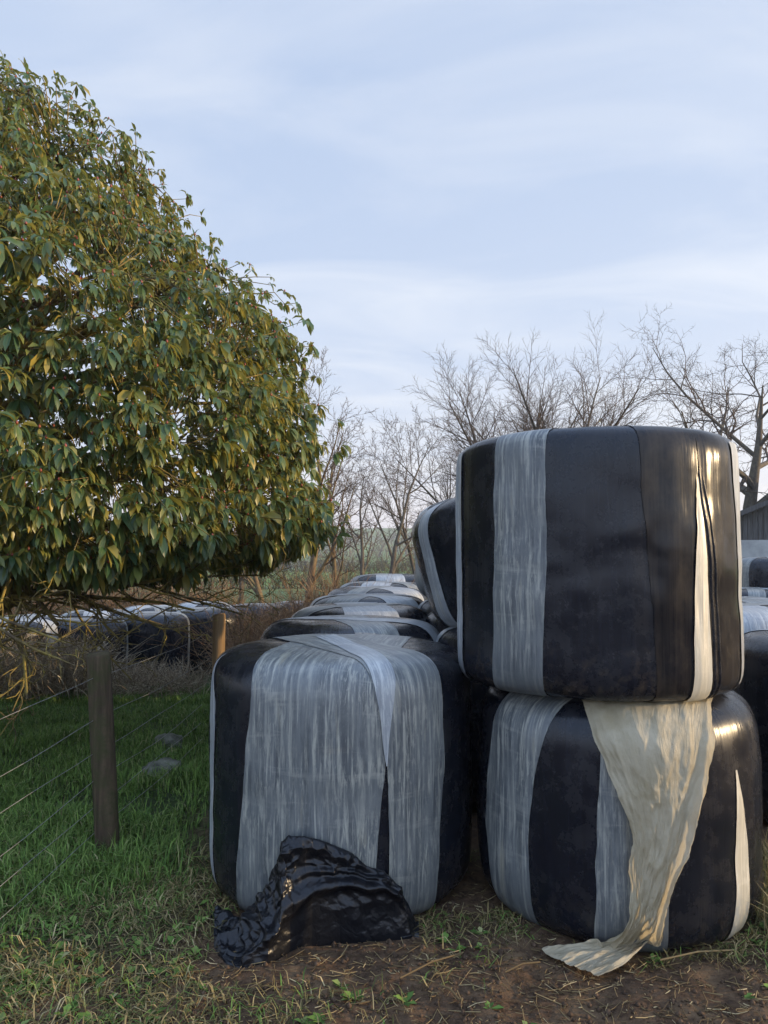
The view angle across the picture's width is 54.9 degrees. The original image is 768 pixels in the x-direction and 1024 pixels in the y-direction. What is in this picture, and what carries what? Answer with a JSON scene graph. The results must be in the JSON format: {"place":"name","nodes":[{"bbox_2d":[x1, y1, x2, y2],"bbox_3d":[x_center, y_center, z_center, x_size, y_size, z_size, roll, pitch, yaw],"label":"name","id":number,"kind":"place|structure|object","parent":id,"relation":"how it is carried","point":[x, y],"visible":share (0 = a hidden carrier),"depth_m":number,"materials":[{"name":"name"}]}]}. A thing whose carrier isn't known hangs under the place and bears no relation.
{"place":"outdoors","nodes":[
{"label":"outdoors","id":0,"kind":"place"},
{"bbox_2d":[0,683,210,954],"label":"grass","id":1,"kind":"structure","parent":0,"point":[42,730],"depth_m":4.48,"materials":[{"name":"green plant"}]},
{"bbox_2d":[0,528,767,1023],"bbox_3d":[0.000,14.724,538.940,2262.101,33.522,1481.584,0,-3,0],"label":"ground","id":2,"kind":"structure","parent":0,"point":[628,982],"depth_m":2.67,"materials":[{"name":"soil"}]},
{"bbox_2d":[0,618,57,650],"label":"silage bale","id":3,"kind":"object","parent":2,"relation":"on","point":[35,623],"visible":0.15,"depth_m":10.75},
{"bbox_2d":[4,614,58,620],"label":"silage bale","id":4,"kind":"object","parent":2,"relation":"on","point":[45,617],"visible":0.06,"depth_m":12.08},
{"bbox_2d":[57,616,127,682],"bbox_3d":[-4.749,2.259,11.819,1.254,1.157,1.254,1,-3,-15],"label":"silage bale","id":5,"kind":"object","parent":2,"relation":"on","point":[63,630],"visible":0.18,"depth_m":11.46},
{"bbox_2d":[62,609,127,616],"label":"silage bale","id":6,"kind":"object","parent":2,"relation":"on","point":[83,613],"visible":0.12,"depth_m":12.88},
{"bbox_2d":[0,627,211,701],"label":"undergrowth","id":7,"kind":"object","parent":2,"relation":"on","point":[50,681],"visible":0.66,"depth_m":8.90,"materials":[{"name":"brown plant"}]},
{"bbox_2d":[0,613,225,918],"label":"wire fence","id":8,"kind":"object","parent":2,"relation":"on","point":[103,752],"visible":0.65,"depth_m":3.68,"materials":[{"name":"brown wood"}]},
{"bbox_2d":[4,574,289,615],"bbox_3d":[-8.265,2.316,19.630,11.495,1.878,6.599,0,-3,0],"label":"bracken","id":9,"kind":"object","parent":2,"relation":"on","point":[107,602],"visible":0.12,"depth_m":18.79,"materials":[{"name":"brown plant"}]},
{"bbox_2d":[125,605,181,611],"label":"silage bale","id":10,"kind":"object","parent":2,"relation":"on","point":[145,608],"visible":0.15,"depth_m":13.84},
{"bbox_2d":[118,611,189,679],"bbox_3d":[-3.999,2.307,12.738,1.279,1.157,1.279,0,-3,-8],"label":"silage bale","id":11,"kind":"object","parent":2,"relation":"on","point":[148,630],"visible":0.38,"depth_m":12.23},
{"bbox_2d":[140,757,182,777],"bbox_3d":[-1.515,1.770,5.023,0.288,0.179,0.204,0,-3,0],"label":"stone","id":12,"kind":"object","parent":2,"relation":"on","point":[161,763],"visible":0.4,"depth_m":4.99,"materials":[{"name":"grey stone"}]},
{"bbox_2d":[154,733,184,749],"bbox_3d":[-1.692,1.850,5.834,0.266,0.209,0.235,0,-3,0],"label":"stone","id":13,"kind":"object","parent":2,"relation":"on","point":[171,738],"visible":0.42,"depth_m":5.77,"materials":[{"name":"grey stone"}]},
{"bbox_2d":[0,50,352,744],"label":"evergreen tree","id":14,"kind":"object","parent":2,"relation":"on","point":[144,543],"visible":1,"depth_m":4.94,"materials":[{"name":"green plant"}]},
{"bbox_2d":[178,601,231,607],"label":"silage bale","id":15,"kind":"object","parent":2,"relation":"on","point":[188,604],"visible":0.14,"depth_m":14.74},
{"bbox_2d":[177,607,242,673],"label":"silage bale","id":16,"kind":"object","parent":2,"relation":"on","point":[202,616],"visible":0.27,"depth_m":13.06},
{"bbox_2d":[31,559,414,589],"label":"hedge","id":17,"kind":"object","parent":2,"relation":"on","point":[397,570],"visible":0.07,"depth_m":47.15,"materials":[{"name":"brown plant"}]},
{"bbox_2d":[72,528,414,558],"bbox_3d":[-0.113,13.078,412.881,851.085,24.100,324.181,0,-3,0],"label":"woodland","id":18,"kind":"object","parent":2,"relation":"on","point":[382,548],"visible":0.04,"depth_m":329.22,"materials":[{"name":"brown plant"}]},
{"bbox_2d":[221,470,268,603],"bbox_3d":[-3.686,0.822,19.092,1.564,4.872,2.093,1,-3,-24],"label":"bare tree","id":19,"kind":"object","parent":2,"relation":"on","point":[240,587],"visible":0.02,"depth_m":19.00,"materials":[{"name":"brown plant"}]},
{"bbox_2d":[228,509,264,602],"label":"bare tree","id":20,"kind":"object","parent":2,"relation":"on","point":[257,590],"visible":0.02,"depth_m":17.85,"materials":[{"name":"brown plant"}]},
{"bbox_2d":[181,588,319,603],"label":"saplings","id":21,"kind":"object","parent":2,"relation":"on","point":[257,600],"visible":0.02,"depth_m":22.56,"materials":[{"name":"brown plant"}]},
{"bbox_2d":[231,603,288,632],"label":"silage bale","id":22,"kind":"object","parent":2,"relation":"on","point":[250,605],"visible":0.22,"depth_m":14.13},
{"bbox_2d":[137,553,413,678],"bbox_3d":[-1.690,1.700,11.633,4.414,2.248,6.834,0,-3,0],"label":"scrub","id":23,"kind":"object","parent":2,"relation":"on","point":[254,634],"visible":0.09,"depth_m":9.96,"materials":[{"name":"brown plant"}]},
{"bbox_2d":[278,600,308,612],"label":"silage bale","id":24,"kind":"object","parent":2,"relation":"on","point":[292,604],"visible":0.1,"depth_m":15.18},
{"bbox_2d":[207,551,414,571],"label":"hedge","id":25,"kind":"object","parent":2,"relation":"on","point":[320,561],"visible":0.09,"depth_m":129.72,"materials":[{"name":"brown plant"}]},
{"bbox_2d":[210,835,418,967],"bbox_3d":[-0.292,1.483,2.929,0.870,0.410,0.425,0,-3,0],"label":"plastic bag","id":26,"kind":"object","parent":2,"relation":"on","point":[315,892],"visible":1,"depth_m":2.88,"materials":[{"name":"black plastic"}]},
{"bbox_2d":[305,417,369,586],"bbox_3d":[-1.210,0.410,16.501,1.868,5.111,1.642,0,-3,0],"label":"bare tree","id":27,"kind":"object","parent":2,"relation":"on","point":[333,564],"visible":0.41,"depth_m":16.53,"materials":[{"name":"brown plant"}]},
{"bbox_2d":[208,634,472,914],"bbox_3d":[-0.207,1.191,3.590,1.262,1.118,1.260,0,-3,0],"label":"silage bale","id":28,"kind":"object","parent":2,"relation":"on","point":[359,746],"visible":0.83,"depth_m":3.06},
{"bbox_2d":[292,346,401,601],"bbox_3d":[-1.247,-0.246,15.810,2.754,6.621,3.393,1,-3,-17],"label":"bare tree","id":29,"kind":"object","parent":2,"relation":"on","point":[313,561],"visible":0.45,"depth_m":15.38,"materials":[{"name":"brown plant"}]},
{"bbox_2d":[260,615,438,641],"bbox_3d":[-0.216,1.260,4.944,1.252,1.096,1.255,0,-3,0],"label":"silage bale","id":30,"kind":"object","parent":2,"relation":"on","point":[363,624],"visible":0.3,"depth_m":4.67},
{"bbox_2d":[322,438,393,574],"bbox_3d":[-0.772,0.467,22.340,2.446,5.539,2.415,-2,-3,28],"label":"bare tree","id":31,"kind":"object","parent":2,"relation":"on","point":[362,569],"visible":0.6,"depth_m":21.91,"materials":[{"name":"brown plant"}]},
{"bbox_2d":[291,602,427,621],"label":"silage bale","id":32,"kind":"object","parent":2,"relation":"on","point":[381,609],"visible":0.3,"depth_m":5.99},
{"bbox_2d":[310,593,422,607],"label":"silage bale","id":33,"kind":"object","parent":2,"relation":"on","point":[388,598],"visible":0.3,"depth_m":7.26},
{"bbox_2d":[328,586,425,600],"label":"silage bale","id":34,"kind":"object","parent":2,"relation":"on","point":[382,589],"visible":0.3,"depth_m":8.58},
{"bbox_2d":[351,574,414,582],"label":"silage bale","id":35,"kind":"object","parent":2,"relation":"on","point":[396,577],"visible":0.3,"depth_m":11.08},
{"bbox_2d":[340,581,426,599],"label":"silage bale","id":36,"kind":"object","parent":2,"relation":"on","point":[392,583],"visible":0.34,"depth_m":9.86},
{"bbox_2d":[0,840,767,1023],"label":"dry grass","id":37,"kind":"structure","parent":2,"relation":"on","point":[61,969],"depth_m":2.76,"materials":[{"name":"plant"}]},
{"bbox_2d":[0,877,767,1023],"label":"straw litter","id":38,"kind":"object","parent":2,"relation":"on","point":[506,971],"visible":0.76,"depth_m":2.64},
{"bbox_2d":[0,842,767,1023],"bbox_3d":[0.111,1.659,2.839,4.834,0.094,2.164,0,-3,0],"label":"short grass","id":39,"kind":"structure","parent":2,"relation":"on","point":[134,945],"depth_m":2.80,"materials":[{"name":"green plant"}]},
{"bbox_2d":[0,901,767,1023],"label":"soil clods","id":40,"kind":"object","parent":2,"relation":"on","point":[394,954],"visible":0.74,"depth_m":2.62,"materials":[{"name":"brown soil"}]},
{"bbox_2d":[0,873,767,1023],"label":"weeds","id":41,"kind":"object","parent":2,"relation":"on","point":[86,1014],"visible":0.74,"depth_m":2.71,"materials":[{"name":"green plant"}]},
{"bbox_2d":[343,417,454,573],"bbox_3d":[0.583,0.177,20.128,3.110,5.905,2.593,1,-3,-27],"label":"bare tree","id":42,"kind":"object","parent":2,"relation":"on","point":[404,528],"visible":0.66,"depth_m":20.01,"materials":[{"name":"brown plant"}]},
{"bbox_2d":[345,397,466,573],"bbox_3d":[0.822,-0.018,19.540,3.913,6.194,2.215,0,-3,0],"label":"bare tree","id":43,"kind":"object","parent":2,"relation":"on","point":[393,565],"visible":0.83,"depth_m":19.33,"materials":[{"name":"brown plant"}]},
{"bbox_2d":[418,599,431,614],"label":"silage bale","id":44,"kind":"object","parent":2,"relation":"on","point":[424,606],"depth_m":7.07},
{"bbox_2d":[426,612,448,633],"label":"silage bale","id":45,"kind":"object","parent":2,"relation":"on","point":[435,622],"visible":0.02,"depth_m":5.74},
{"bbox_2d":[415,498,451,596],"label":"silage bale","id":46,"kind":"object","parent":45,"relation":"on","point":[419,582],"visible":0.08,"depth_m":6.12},
{"bbox_2d":[411,432,464,525],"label":"bare tree","id":47,"kind":"object","parent":2,"relation":"on","point":[441,472],"visible":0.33,"depth_m":26.60,"materials":[{"name":"brown plant"}]},
{"bbox_2d":[436,627,488,809],"bbox_3d":[0.927,1.258,4.699,1.252,1.096,1.255,1,-3,-10],"label":"silage bale","id":48,"kind":"object","parent":2,"relation":"on","point":[447,636],"visible":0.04,"depth_m":4.24},
{"bbox_2d":[412,498,456,626],"bbox_3d":[0.829,0.257,4.942,1.211,0.875,1.205,-15,-3,-1],"label":"silage bale","id":49,"kind":"object","parent":48,"relation":"on","point":[434,535],"visible":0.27,"depth_m":4.62},
{"bbox_2d":[362,340,675,522],"bbox_3d":[3.887,-1.043,24.261,9.385,8.746,6.625,1,-3,-18],"label":"bare tree","id":50,"kind":"object","parent":2,"relation":"on","point":[463,411],"visible":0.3,"depth_m":24.13,"materials":[{"name":"brown plant"}]},
{"bbox_2d":[419,307,689,467],"bbox_3d":[5.165,-2.077,25.615,8.180,10.943,9.767,0,-3,0],"label":"bare tree","id":51,"kind":"object","parent":2,"relation":"on","point":[534,427],"visible":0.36,"depth_m":23.26,"materials":[{"name":"brown plant"}]},
{"bbox_2d":[477,686,763,952],"bbox_3d":[1.042,1.256,3.386,1.228,1.008,1.236,0,-3,0],"label":"silage bale","id":52,"kind":"object","parent":2,"relation":"on","point":[555,839],"visible":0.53,"depth_m":2.90},
{"bbox_2d":[455,425,743,701],"bbox_3d":[0.965,0.227,3.449,1.264,1.104,1.265,0,-3,0],"label":"silage bale","id":53,"kind":"object","parent":52,"relation":"on","point":[600,563],"visible":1,"depth_m":2.88},
{"bbox_2d":[542,697,714,975],"bbox_3d":[0.999,1.199,2.869,0.823,0.921,0.392,0,-3,-8],"label":"plastic sheet","id":54,"kind":"object","parent":53,"relation":"hanging from","point":[657,756],"visible":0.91,"depth_m":2.75,"materials":[{"name":"beige plastic"}]},
{"bbox_2d":[601,303,767,539],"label":"oak tree","id":55,"kind":"object","parent":2,"relation":"on","point":[750,492],"visible":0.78,"depth_m":33.37,"materials":[{"name":"brown plant"}]},
{"bbox_2d":[734,629,767,823],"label":"silage bale","id":56,"kind":"object","parent":2,"relation":"on","point":[751,688],"visible":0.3,"depth_m":4.09},
{"bbox_2d":[740,500,767,557],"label":"barn","id":57,"kind":"structure","parent":2,"relation":"on","point":[752,545],"depth_m":27.44,"materials":[{"name":"wood"}]},
{"bbox_2d":[742,557,767,587],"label":"silage bale","id":58,"kind":"object","parent":2,"relation":"on","point":[754,571],"visible":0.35,"depth_m":12.18},
{"bbox_2d":[742,587,767,597],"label":"silage bale","id":59,"kind":"object","parent":2,"relation":"on","point":[755,591],"visible":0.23,"depth_m":11.11},
{"bbox_2d":[742,603,767,632],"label":"silage bale","id":60,"kind":"object","parent":2,"relation":"on","point":[755,616],"visible":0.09,"depth_m":5.12},
{"bbox_2d":[742,596,767,603],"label":"silage bale","id":61,"kind":"object","parent":2,"relation":"on","point":[747,599],"visible":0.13,"depth_m":6.79},
{"bbox_2d":[745,829,767,936],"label":"grass tuft","id":62,"kind":"object","parent":2,"relation":"on","point":[757,912],"visible":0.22,"depth_m":3.07,"materials":[{"name":"green plant"}]},
{"bbox_2d":[0,0,767,530],"label":"sky","id":63,"kind":"structure","parent":0,"point":[418,175],"materials":[{"name":"blue"}]}
]}

